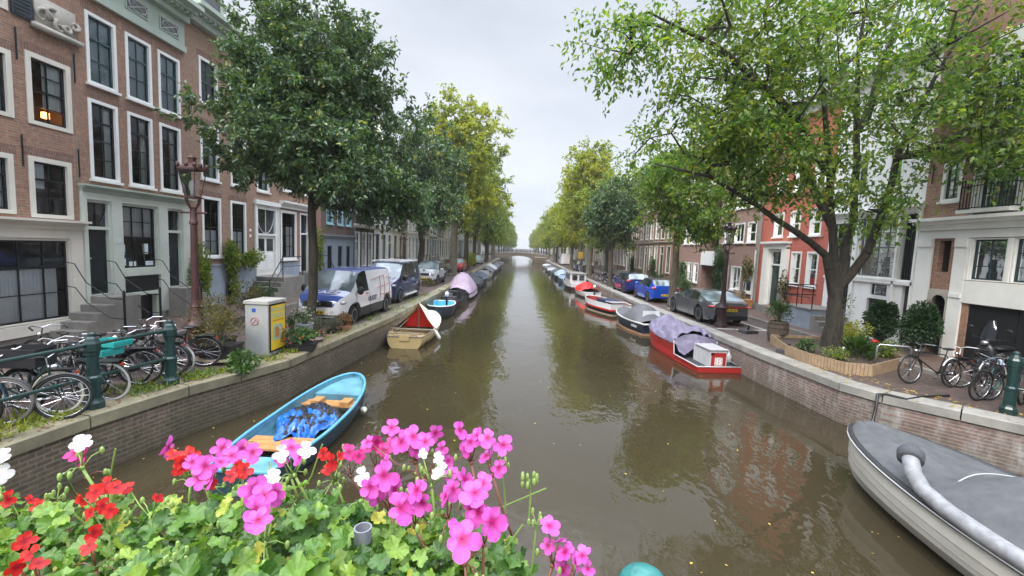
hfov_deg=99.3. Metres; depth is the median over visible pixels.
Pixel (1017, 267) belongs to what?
window
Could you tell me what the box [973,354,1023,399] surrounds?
bicycle
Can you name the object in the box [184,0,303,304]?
brick house
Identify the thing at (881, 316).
shrub
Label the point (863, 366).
tree planter
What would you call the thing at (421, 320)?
moored boat
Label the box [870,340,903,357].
plant
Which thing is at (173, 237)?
door
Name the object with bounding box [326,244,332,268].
window
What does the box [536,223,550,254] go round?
elm tree
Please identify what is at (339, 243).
brick house
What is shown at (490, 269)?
moored boat
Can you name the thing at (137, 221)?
window
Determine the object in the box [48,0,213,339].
brick house
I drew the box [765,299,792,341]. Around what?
barrel planter
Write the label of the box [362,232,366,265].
window
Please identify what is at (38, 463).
quay wall
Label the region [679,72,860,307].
apartment building
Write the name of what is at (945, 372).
bicycle
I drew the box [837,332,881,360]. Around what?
plant
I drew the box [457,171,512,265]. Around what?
elm tree
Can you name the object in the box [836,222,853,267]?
window
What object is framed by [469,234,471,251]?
canal house
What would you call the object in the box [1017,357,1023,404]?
bicycle
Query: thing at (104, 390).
bicycle
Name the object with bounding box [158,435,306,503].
geranium
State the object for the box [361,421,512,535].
geranium
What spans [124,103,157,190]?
window
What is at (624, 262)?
canal house
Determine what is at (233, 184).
window
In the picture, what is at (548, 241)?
elm tree
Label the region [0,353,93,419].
bicycle
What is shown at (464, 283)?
moored boat
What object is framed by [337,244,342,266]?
window
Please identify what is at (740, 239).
window
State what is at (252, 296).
bush
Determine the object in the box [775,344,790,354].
post base
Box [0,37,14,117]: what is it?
window
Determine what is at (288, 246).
window
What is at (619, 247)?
window
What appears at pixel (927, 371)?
kerb
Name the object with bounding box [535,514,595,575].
geranium
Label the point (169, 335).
railing post
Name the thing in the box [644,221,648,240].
window
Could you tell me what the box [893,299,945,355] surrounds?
shrub
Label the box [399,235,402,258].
window
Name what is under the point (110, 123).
window
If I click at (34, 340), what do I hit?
bicycle
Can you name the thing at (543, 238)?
elm tree
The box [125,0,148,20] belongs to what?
window
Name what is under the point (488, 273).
moored boat
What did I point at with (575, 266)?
parked car
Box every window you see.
[0,0,7,10]
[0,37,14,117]
[0,143,16,213]
[0,238,72,327]
[19,38,72,133]
[23,145,73,219]
[80,0,121,95]
[84,88,123,185]
[121,22,154,108]
[122,204,158,269]
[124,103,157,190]
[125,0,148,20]
[155,41,182,119]
[157,115,183,194]
[159,14,178,39]
[196,48,219,112]
[198,117,221,183]
[200,190,223,258]
[229,195,246,255]
[230,132,245,186]
[256,173,271,194]
[280,210,297,260]
[326,201,334,224]
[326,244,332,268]
[337,195,344,226]
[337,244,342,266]
[345,209,351,227]
[345,245,350,265]
[355,231,359,265]
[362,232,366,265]
[368,233,372,265]
[375,233,379,261]
[382,233,385,258]
[393,235,396,258]
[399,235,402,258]
[408,236,411,259]
[412,237,414,259]
[427,238,428,257]
[432,239,433,256]
[614,247,616,264]
[617,247,619,264]
[619,248,622,265]
[633,247,637,267]
[638,246,642,268]
[640,222,644,240]
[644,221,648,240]
[647,246,652,270]
[650,220,653,239]
[653,246,657,271]
[654,219,658,239]
[660,222,665,239]
[665,246,670,273]
[687,262,691,281]
[692,263,698,283]
[722,224,732,243]
[728,266,741,291]
[733,223,744,243]
[735,188,746,209]
[740,267,752,294]
[745,221,757,243]
[771,212,784,237]
[787,210,801,237]
[788,251,801,286]
[793,166,803,192]
[803,252,818,288]
[808,209,821,236]
[815,153,825,187]
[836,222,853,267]
[854,215,898,280]
[858,150,871,191]
[869,283,888,296]
[889,142,905,187]
[936,152,968,204]
[951,59,979,119]
[967,238,1009,281]
[975,140,1023,208]
[991,45,1023,115]
[1009,237,1023,283]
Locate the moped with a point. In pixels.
(1002, 350)
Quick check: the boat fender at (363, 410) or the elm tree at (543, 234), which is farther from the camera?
the elm tree at (543, 234)
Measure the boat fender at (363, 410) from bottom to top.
0.157 m
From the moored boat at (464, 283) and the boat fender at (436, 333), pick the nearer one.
the boat fender at (436, 333)
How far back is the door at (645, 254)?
47.12 m
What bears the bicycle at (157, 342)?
on the street at (424, 288)
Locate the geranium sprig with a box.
[521,471,538,518]
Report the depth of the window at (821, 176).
19.77 m
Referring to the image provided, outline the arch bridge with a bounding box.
[494,249,548,263]
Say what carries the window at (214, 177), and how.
in the brick house at (250, 220)
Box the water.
[1,251,1023,575]
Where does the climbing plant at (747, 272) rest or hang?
on the pavement at (933, 361)
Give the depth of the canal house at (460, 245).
87.16 m
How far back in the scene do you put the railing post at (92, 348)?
7.17 m
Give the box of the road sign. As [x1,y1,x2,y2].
[578,252,582,271]
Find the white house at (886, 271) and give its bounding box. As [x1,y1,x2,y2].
[822,36,945,345]
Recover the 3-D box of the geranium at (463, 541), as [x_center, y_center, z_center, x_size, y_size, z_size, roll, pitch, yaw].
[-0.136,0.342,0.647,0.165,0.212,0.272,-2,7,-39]
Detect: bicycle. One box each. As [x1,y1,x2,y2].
[0,348,86,413]
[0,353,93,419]
[0,354,34,425]
[0,397,3,417]
[1,369,31,395]
[3,346,45,410]
[9,339,132,400]
[23,324,84,372]
[32,336,85,401]
[35,336,110,394]
[38,333,163,390]
[74,329,153,382]
[101,324,164,372]
[102,326,191,377]
[123,323,194,374]
[129,320,223,369]
[131,316,191,365]
[897,342,976,387]
[941,344,1005,387]
[968,352,1007,400]
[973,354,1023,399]
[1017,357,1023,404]
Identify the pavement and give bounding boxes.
[0,255,490,372]
[536,252,1023,395]
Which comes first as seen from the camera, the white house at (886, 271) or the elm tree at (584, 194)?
the white house at (886, 271)
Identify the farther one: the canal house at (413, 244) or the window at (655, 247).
the canal house at (413, 244)
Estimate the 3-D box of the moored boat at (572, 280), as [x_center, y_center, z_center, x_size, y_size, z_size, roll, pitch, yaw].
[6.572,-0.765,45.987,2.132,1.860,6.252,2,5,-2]
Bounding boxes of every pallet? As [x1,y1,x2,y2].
[177,356,250,365]
[286,337,324,345]
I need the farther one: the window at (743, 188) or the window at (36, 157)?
the window at (743, 188)
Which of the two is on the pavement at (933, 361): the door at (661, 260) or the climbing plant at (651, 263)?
the climbing plant at (651, 263)
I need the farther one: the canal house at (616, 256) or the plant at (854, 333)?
the canal house at (616, 256)
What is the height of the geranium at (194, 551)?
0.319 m
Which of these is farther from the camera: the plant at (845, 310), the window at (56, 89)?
the plant at (845, 310)
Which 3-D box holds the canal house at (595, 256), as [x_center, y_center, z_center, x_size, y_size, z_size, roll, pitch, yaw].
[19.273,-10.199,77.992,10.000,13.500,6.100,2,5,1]
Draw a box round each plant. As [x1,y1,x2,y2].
[181,297,245,359]
[186,291,237,340]
[187,238,212,295]
[223,237,265,303]
[286,309,299,341]
[294,300,315,338]
[307,316,328,334]
[316,227,325,270]
[321,312,343,333]
[333,311,352,330]
[628,256,634,271]
[648,256,655,276]
[677,260,687,287]
[681,276,691,291]
[711,243,725,289]
[739,295,753,308]
[741,254,754,295]
[775,269,790,315]
[793,337,821,351]
[821,345,854,360]
[822,293,855,330]
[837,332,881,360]
[842,320,874,344]
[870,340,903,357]
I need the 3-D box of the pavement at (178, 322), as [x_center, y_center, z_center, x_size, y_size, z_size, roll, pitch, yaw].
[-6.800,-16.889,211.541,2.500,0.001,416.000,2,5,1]
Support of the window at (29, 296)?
in the brick house at (42, 225)
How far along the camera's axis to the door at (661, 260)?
41.79 m
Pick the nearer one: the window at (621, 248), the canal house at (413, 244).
the canal house at (413, 244)
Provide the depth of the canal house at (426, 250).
56.30 m
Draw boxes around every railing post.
[83,332,105,410]
[162,319,179,385]
[998,351,1023,415]
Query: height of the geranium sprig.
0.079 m
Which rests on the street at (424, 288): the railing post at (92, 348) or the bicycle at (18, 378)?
the bicycle at (18, 378)
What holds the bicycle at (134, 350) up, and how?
on the street at (424, 288)
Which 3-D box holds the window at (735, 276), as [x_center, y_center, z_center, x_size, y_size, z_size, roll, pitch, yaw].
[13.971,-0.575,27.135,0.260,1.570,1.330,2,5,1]
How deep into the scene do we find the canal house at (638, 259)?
49.63 m
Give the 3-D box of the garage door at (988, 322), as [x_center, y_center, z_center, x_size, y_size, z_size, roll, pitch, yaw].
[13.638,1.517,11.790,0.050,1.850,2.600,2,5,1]
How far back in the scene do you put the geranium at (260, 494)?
0.60 m
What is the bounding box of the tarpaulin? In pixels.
[273,401,342,441]
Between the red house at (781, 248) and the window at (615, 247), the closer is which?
the red house at (781, 248)
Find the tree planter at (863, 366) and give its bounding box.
[770,334,903,376]
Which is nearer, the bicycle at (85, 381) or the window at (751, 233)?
the bicycle at (85, 381)
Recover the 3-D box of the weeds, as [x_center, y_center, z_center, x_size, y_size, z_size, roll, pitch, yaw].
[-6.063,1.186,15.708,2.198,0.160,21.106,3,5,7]
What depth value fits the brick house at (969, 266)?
12.85 m
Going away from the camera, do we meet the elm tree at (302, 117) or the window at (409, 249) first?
the elm tree at (302, 117)
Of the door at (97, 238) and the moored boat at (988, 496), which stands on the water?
the moored boat at (988, 496)
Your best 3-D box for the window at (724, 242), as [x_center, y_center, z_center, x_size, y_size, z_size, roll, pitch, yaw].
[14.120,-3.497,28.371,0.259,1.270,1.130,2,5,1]
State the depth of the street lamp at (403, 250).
29.47 m
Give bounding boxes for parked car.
[419,260,445,284]
[448,258,466,271]
[476,255,483,263]
[573,261,579,270]
[577,261,594,272]
[613,272,647,292]
[634,278,679,301]
[668,288,750,322]
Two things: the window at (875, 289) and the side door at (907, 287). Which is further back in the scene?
the window at (875, 289)
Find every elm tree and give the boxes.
[152,0,438,327]
[373,112,472,281]
[423,82,517,275]
[439,145,514,269]
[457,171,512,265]
[468,234,482,263]
[476,199,513,261]
[476,207,513,258]
[476,208,510,260]
[491,203,504,259]
[495,220,512,251]
[495,223,514,251]
[503,226,515,248]
[533,226,545,253]
[533,230,544,253]
[536,217,549,258]
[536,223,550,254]
[538,212,560,261]
[539,210,555,260]
[544,201,563,252]
[545,205,586,264]
[546,135,626,274]
[546,200,584,267]
[550,0,1023,348]
[552,170,588,269]
[573,169,645,271]
[579,173,646,285]
[623,139,742,306]
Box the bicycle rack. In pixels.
[874,344,912,375]
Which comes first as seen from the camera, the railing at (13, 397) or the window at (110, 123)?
the railing at (13, 397)
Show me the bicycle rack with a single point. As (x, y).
(909, 363)
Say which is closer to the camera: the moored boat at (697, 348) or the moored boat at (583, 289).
the moored boat at (697, 348)
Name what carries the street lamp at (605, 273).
on the street at (925, 384)
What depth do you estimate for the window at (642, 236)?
48.72 m
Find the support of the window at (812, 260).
in the red house at (781, 248)
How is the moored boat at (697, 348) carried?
on the water
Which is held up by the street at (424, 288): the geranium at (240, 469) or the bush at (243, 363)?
the bush at (243, 363)
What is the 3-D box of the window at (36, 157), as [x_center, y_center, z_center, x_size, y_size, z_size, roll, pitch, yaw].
[-12.064,-2.691,11.330,0.193,1.740,1.200,2,5,1]
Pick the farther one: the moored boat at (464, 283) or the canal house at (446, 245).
the canal house at (446, 245)
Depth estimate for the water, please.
8.74 m
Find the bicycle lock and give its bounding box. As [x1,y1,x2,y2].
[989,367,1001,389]
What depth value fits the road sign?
61.61 m
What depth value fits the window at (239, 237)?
19.12 m
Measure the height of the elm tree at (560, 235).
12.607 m
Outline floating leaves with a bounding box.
[86,323,898,573]
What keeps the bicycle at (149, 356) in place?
on the street at (424, 288)
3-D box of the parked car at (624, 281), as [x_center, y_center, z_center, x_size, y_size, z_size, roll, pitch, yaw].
[9.033,-0.471,33.284,2.267,1.516,4.640,2,5,-1]
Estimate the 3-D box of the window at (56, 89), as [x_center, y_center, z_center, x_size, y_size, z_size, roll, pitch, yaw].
[-11.962,-5.106,11.183,0.195,1.960,1.230,2,5,1]
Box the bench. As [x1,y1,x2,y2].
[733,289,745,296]
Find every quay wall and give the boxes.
[0,251,514,509]
[546,260,1023,475]
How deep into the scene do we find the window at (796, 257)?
21.36 m
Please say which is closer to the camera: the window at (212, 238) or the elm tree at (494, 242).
the window at (212, 238)
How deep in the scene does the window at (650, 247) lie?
45.52 m
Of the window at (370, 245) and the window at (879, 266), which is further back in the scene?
the window at (370, 245)
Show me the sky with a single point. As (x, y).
(498, 52)
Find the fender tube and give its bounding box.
[896,443,1023,572]
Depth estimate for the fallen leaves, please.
10.45 m
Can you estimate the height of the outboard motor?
0.950 m
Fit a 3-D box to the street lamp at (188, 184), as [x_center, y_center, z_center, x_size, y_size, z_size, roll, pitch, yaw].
[-7.473,-0.692,10.246,0.630,4.820,0.507,2,5,1]
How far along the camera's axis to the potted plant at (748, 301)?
24.42 m
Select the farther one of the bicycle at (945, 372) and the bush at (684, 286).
the bush at (684, 286)
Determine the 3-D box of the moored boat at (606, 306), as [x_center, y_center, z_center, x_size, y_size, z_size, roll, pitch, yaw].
[6.239,1.182,29.499,1.832,0.980,4.652,1,5,-16]
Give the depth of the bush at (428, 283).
30.78 m
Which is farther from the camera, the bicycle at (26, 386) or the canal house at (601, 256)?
the canal house at (601, 256)
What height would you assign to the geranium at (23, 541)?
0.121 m
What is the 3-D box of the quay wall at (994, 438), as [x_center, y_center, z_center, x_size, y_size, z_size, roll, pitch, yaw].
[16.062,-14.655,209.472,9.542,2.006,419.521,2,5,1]
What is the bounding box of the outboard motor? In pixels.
[445,291,448,305]
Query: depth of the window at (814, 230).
20.01 m
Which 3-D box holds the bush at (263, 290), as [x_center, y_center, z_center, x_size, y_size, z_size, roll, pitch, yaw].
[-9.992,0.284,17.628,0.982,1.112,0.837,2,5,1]
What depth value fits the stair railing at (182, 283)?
14.80 m
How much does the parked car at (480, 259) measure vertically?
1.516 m
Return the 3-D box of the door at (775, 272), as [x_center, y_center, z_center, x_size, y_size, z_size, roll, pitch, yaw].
[13.902,-0.122,22.884,0.125,2.100,1.020,2,5,1]
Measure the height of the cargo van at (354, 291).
1.929 m
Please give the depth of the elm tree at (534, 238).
182.67 m
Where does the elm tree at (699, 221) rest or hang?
on the street at (925, 384)
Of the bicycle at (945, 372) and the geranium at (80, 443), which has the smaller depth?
the geranium at (80, 443)
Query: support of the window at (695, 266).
in the apartment building
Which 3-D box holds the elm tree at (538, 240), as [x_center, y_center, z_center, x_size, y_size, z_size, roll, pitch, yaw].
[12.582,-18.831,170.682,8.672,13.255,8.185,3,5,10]
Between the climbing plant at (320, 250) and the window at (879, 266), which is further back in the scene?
the climbing plant at (320, 250)
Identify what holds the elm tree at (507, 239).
on the street at (424, 288)
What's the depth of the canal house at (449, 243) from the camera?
74.39 m
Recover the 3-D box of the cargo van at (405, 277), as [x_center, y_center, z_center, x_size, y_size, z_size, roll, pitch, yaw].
[-6.414,-0.475,23.376,2.427,2.060,4.998,3,5,3]
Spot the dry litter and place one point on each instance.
(169, 389)
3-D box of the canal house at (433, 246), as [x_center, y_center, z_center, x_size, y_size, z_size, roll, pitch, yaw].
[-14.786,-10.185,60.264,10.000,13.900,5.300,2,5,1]
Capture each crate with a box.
[0,344,57,368]
[82,346,123,356]
[99,337,132,347]
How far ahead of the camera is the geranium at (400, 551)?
0.61 m
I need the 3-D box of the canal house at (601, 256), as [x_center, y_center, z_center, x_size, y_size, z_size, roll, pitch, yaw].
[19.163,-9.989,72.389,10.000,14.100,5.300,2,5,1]
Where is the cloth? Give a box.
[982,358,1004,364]
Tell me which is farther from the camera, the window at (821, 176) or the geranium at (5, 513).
the window at (821, 176)
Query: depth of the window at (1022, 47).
12.18 m
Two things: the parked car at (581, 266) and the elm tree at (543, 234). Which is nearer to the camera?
the parked car at (581, 266)
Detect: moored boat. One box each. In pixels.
[206,372,365,497]
[387,302,440,348]
[427,300,455,318]
[438,290,462,308]
[449,272,476,300]
[468,271,483,289]
[475,271,487,283]
[479,270,492,279]
[481,265,494,275]
[487,263,496,272]
[547,267,554,273]
[551,268,560,276]
[554,269,565,279]
[558,274,564,282]
[563,271,586,290]
[575,282,600,297]
[585,295,631,315]
[616,304,660,335]
[649,314,741,373]
[847,420,1023,575]
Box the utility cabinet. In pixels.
[243,297,286,356]
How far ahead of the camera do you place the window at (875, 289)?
16.32 m
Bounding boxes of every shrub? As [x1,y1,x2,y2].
[860,299,900,342]
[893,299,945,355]
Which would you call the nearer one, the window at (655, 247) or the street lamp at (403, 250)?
the street lamp at (403, 250)
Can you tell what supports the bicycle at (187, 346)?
on the street at (424, 288)
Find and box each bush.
[221,347,260,375]
[225,275,265,312]
[251,282,278,296]
[422,278,435,286]
[463,250,476,267]
[677,278,694,291]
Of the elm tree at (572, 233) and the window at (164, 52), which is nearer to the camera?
the window at (164, 52)
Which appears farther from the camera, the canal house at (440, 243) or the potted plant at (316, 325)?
the canal house at (440, 243)
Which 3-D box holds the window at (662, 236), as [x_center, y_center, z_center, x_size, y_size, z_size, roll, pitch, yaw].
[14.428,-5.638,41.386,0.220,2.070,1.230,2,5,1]
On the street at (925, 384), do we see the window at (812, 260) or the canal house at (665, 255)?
the canal house at (665, 255)
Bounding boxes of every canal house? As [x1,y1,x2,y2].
[374,121,401,261]
[392,160,408,258]
[408,160,425,261]
[423,227,430,260]
[429,228,438,260]
[436,228,445,264]
[444,222,449,262]
[449,226,457,258]
[457,228,460,256]
[458,219,462,257]
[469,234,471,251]
[573,249,577,261]
[581,243,584,260]
[584,245,587,260]
[593,235,598,265]
[595,248,604,268]
[597,250,609,269]
[608,244,619,272]
[616,167,633,274]
[620,176,645,272]
[642,152,660,276]
[647,178,684,281]
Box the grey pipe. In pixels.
[354,522,371,546]
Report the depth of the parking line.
18.02 m
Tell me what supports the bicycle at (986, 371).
on the street at (925, 384)
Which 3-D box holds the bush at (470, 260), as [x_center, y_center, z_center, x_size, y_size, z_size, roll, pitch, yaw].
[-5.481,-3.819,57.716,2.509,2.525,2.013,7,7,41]
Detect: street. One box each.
[0,251,502,431]
[531,252,1023,417]
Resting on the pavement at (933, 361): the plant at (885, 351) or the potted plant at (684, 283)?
the potted plant at (684, 283)
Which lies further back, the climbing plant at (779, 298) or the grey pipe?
the climbing plant at (779, 298)
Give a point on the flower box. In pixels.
(302, 342)
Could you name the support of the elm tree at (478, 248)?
on the street at (424, 288)
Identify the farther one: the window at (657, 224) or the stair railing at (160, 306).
the window at (657, 224)
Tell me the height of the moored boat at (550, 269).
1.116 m
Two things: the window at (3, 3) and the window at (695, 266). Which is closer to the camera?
the window at (3, 3)
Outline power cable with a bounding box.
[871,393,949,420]
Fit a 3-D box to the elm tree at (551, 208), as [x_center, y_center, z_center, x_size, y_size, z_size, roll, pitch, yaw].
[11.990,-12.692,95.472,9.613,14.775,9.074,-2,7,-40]
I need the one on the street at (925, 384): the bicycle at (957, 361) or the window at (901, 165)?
the bicycle at (957, 361)
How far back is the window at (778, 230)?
22.88 m
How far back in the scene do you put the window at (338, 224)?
29.56 m
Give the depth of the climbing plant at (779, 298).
21.75 m
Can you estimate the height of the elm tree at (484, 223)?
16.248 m
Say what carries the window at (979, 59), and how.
in the brick house at (969, 266)
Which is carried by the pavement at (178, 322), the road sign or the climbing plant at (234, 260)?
the climbing plant at (234, 260)
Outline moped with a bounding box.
[967,324,1015,380]
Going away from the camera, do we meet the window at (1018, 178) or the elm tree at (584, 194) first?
the window at (1018, 178)
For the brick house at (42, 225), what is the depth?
11.13 m
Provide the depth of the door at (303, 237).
24.75 m
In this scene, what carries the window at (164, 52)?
in the brick house at (129, 69)
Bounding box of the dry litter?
[0,331,350,444]
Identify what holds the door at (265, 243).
in the brick house at (250, 220)
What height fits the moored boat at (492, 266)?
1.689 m
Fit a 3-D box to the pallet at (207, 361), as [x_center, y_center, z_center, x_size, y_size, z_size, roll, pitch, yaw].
[-6.995,1.690,10.252,1.300,0.110,0.700,2,5,-4]
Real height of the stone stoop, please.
1.872 m
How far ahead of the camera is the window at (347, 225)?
30.73 m
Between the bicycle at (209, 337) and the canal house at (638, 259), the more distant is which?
the canal house at (638, 259)
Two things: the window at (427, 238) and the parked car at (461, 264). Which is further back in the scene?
the window at (427, 238)
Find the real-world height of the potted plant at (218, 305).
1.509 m
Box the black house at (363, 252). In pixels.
[353,132,375,265]
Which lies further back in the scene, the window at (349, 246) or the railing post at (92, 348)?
the window at (349, 246)
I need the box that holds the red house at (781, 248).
[753,35,944,315]
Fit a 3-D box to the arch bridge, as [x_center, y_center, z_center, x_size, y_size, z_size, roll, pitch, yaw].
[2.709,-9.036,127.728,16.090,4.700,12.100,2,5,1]
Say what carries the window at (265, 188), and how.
in the brick house at (250, 220)
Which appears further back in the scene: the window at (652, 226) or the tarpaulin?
the window at (652, 226)
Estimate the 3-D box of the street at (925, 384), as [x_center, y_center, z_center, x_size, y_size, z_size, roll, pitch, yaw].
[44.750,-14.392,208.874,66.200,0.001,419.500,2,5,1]
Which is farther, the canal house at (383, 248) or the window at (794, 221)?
the canal house at (383, 248)
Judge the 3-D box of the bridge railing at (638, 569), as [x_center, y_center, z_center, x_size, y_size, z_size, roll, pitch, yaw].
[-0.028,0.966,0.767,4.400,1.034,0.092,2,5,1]
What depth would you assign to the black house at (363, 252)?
33.89 m
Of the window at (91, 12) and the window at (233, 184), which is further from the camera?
the window at (233, 184)
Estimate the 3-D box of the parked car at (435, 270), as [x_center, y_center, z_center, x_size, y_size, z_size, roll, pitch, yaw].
[-6.343,-1.244,33.750,2.267,1.696,4.298,3,5,2]
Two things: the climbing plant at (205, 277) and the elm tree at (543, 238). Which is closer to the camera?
the climbing plant at (205, 277)
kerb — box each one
[1,257,483,376]
[551,257,1022,401]
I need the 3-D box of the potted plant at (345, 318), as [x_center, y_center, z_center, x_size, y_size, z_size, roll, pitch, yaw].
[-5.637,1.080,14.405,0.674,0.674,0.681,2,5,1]
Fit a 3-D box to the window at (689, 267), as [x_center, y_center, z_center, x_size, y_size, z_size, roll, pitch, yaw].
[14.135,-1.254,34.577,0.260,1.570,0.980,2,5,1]
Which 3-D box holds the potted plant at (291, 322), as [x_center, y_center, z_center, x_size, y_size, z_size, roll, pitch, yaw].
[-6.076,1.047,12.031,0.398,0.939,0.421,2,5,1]
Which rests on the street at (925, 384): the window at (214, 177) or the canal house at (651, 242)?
the canal house at (651, 242)
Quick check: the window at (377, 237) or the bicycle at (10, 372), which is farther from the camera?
the window at (377, 237)
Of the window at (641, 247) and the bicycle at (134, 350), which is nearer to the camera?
the bicycle at (134, 350)
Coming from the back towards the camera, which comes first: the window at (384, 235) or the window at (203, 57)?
the window at (384, 235)
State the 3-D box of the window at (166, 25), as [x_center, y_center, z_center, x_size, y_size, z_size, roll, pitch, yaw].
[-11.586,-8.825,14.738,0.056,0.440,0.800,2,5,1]
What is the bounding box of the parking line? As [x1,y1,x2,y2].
[717,322,766,330]
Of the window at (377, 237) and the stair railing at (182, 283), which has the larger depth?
the window at (377, 237)
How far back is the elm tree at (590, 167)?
52.71 m
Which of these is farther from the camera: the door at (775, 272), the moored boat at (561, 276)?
the moored boat at (561, 276)
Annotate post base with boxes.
[738,325,757,333]
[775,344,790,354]
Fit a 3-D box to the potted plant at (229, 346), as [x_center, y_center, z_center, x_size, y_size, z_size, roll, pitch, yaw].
[-6.912,0.906,10.164,1.146,1.453,1.167,2,5,1]
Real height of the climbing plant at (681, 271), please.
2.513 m
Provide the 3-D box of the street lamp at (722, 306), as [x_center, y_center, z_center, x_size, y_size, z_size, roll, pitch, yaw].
[8.986,-0.575,18.331,0.630,4.470,0.507,2,5,1]
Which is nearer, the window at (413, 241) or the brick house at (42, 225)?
the brick house at (42, 225)
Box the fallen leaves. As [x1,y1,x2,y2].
[629,294,1023,422]
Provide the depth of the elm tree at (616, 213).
36.48 m
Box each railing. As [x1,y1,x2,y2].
[0,330,166,402]
[62,261,127,335]
[104,260,162,326]
[154,259,202,316]
[618,562,663,575]
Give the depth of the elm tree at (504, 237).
84.46 m
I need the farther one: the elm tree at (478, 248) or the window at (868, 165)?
the elm tree at (478, 248)
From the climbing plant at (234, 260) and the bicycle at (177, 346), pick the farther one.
the climbing plant at (234, 260)
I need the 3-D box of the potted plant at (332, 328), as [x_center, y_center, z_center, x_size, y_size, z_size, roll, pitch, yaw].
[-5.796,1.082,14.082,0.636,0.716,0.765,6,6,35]
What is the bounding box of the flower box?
[281,326,324,351]
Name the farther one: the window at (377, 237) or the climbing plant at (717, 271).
the window at (377, 237)
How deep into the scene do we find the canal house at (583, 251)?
93.78 m
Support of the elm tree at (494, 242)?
on the street at (424, 288)
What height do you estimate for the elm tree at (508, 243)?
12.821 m
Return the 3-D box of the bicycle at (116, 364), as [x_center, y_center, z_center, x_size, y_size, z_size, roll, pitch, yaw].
[-7.561,1.454,7.493,1.814,1.040,0.570,2,10,-9]
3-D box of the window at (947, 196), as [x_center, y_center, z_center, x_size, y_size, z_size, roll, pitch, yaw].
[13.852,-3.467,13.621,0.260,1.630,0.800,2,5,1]
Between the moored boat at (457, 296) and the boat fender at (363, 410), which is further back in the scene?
the moored boat at (457, 296)
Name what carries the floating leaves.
on the water
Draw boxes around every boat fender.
[360,407,366,413]
[433,328,440,339]
[727,351,731,363]
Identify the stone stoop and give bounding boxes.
[782,283,856,335]
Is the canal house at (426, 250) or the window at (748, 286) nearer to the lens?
the window at (748, 286)
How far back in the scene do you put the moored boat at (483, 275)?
47.53 m
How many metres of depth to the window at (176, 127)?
15.27 m
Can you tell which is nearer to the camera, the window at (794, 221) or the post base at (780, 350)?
the post base at (780, 350)
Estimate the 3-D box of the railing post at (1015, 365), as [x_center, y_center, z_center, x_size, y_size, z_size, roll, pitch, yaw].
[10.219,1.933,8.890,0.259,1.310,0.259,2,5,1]
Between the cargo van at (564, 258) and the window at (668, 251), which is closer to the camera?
the window at (668, 251)
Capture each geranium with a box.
[0,434,451,534]
[0,448,244,575]
[0,473,77,573]
[0,476,173,548]
[3,524,120,575]
[62,435,392,507]
[110,444,388,575]
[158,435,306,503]
[165,445,345,507]
[237,475,295,564]
[303,455,545,575]
[360,419,508,575]
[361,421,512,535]
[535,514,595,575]
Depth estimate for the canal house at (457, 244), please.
83.93 m
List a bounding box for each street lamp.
[175,154,208,356]
[399,223,407,258]
[604,237,609,281]
[714,221,737,327]
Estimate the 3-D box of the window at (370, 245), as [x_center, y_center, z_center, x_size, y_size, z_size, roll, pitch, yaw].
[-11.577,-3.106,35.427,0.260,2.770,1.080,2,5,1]
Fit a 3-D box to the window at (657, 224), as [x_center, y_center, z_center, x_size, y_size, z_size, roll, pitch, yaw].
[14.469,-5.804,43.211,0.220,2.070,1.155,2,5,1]
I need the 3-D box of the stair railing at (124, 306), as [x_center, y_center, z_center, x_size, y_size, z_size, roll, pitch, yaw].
[-11.381,0.293,11.901,1.465,2.013,0.099,1,5,-10]
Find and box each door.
[88,229,107,294]
[141,294,151,318]
[168,233,178,285]
[258,235,273,275]
[301,235,305,270]
[644,254,646,273]
[659,255,662,276]
[769,265,779,304]
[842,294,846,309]
[866,298,886,338]
[899,286,908,342]
[963,304,1023,377]
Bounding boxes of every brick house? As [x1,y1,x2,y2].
[0,0,91,346]
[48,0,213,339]
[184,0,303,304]
[279,182,333,284]
[321,194,355,269]
[905,0,1023,377]
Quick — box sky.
[223,0,949,249]
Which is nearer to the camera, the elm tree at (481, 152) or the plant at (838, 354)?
the plant at (838, 354)
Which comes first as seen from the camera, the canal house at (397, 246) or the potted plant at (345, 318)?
the potted plant at (345, 318)
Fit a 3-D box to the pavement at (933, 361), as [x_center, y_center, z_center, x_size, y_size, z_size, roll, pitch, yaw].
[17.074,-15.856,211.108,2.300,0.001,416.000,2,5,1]
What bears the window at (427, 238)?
in the canal house at (426, 250)
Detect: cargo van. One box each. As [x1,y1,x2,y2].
[295,266,391,323]
[370,259,420,302]
[558,253,569,264]
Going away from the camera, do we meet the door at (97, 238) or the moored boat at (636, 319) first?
the door at (97, 238)
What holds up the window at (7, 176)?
in the brick house at (42, 225)
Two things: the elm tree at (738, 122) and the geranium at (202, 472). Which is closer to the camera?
the geranium at (202, 472)
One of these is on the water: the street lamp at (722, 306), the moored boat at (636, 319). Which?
the moored boat at (636, 319)
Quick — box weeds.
[0,293,429,439]
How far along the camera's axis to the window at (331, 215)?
27.82 m
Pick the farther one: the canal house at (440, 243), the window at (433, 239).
the canal house at (440, 243)
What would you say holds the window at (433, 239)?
in the canal house at (433, 246)
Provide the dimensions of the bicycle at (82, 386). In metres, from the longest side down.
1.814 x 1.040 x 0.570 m
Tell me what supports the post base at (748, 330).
on the street at (925, 384)

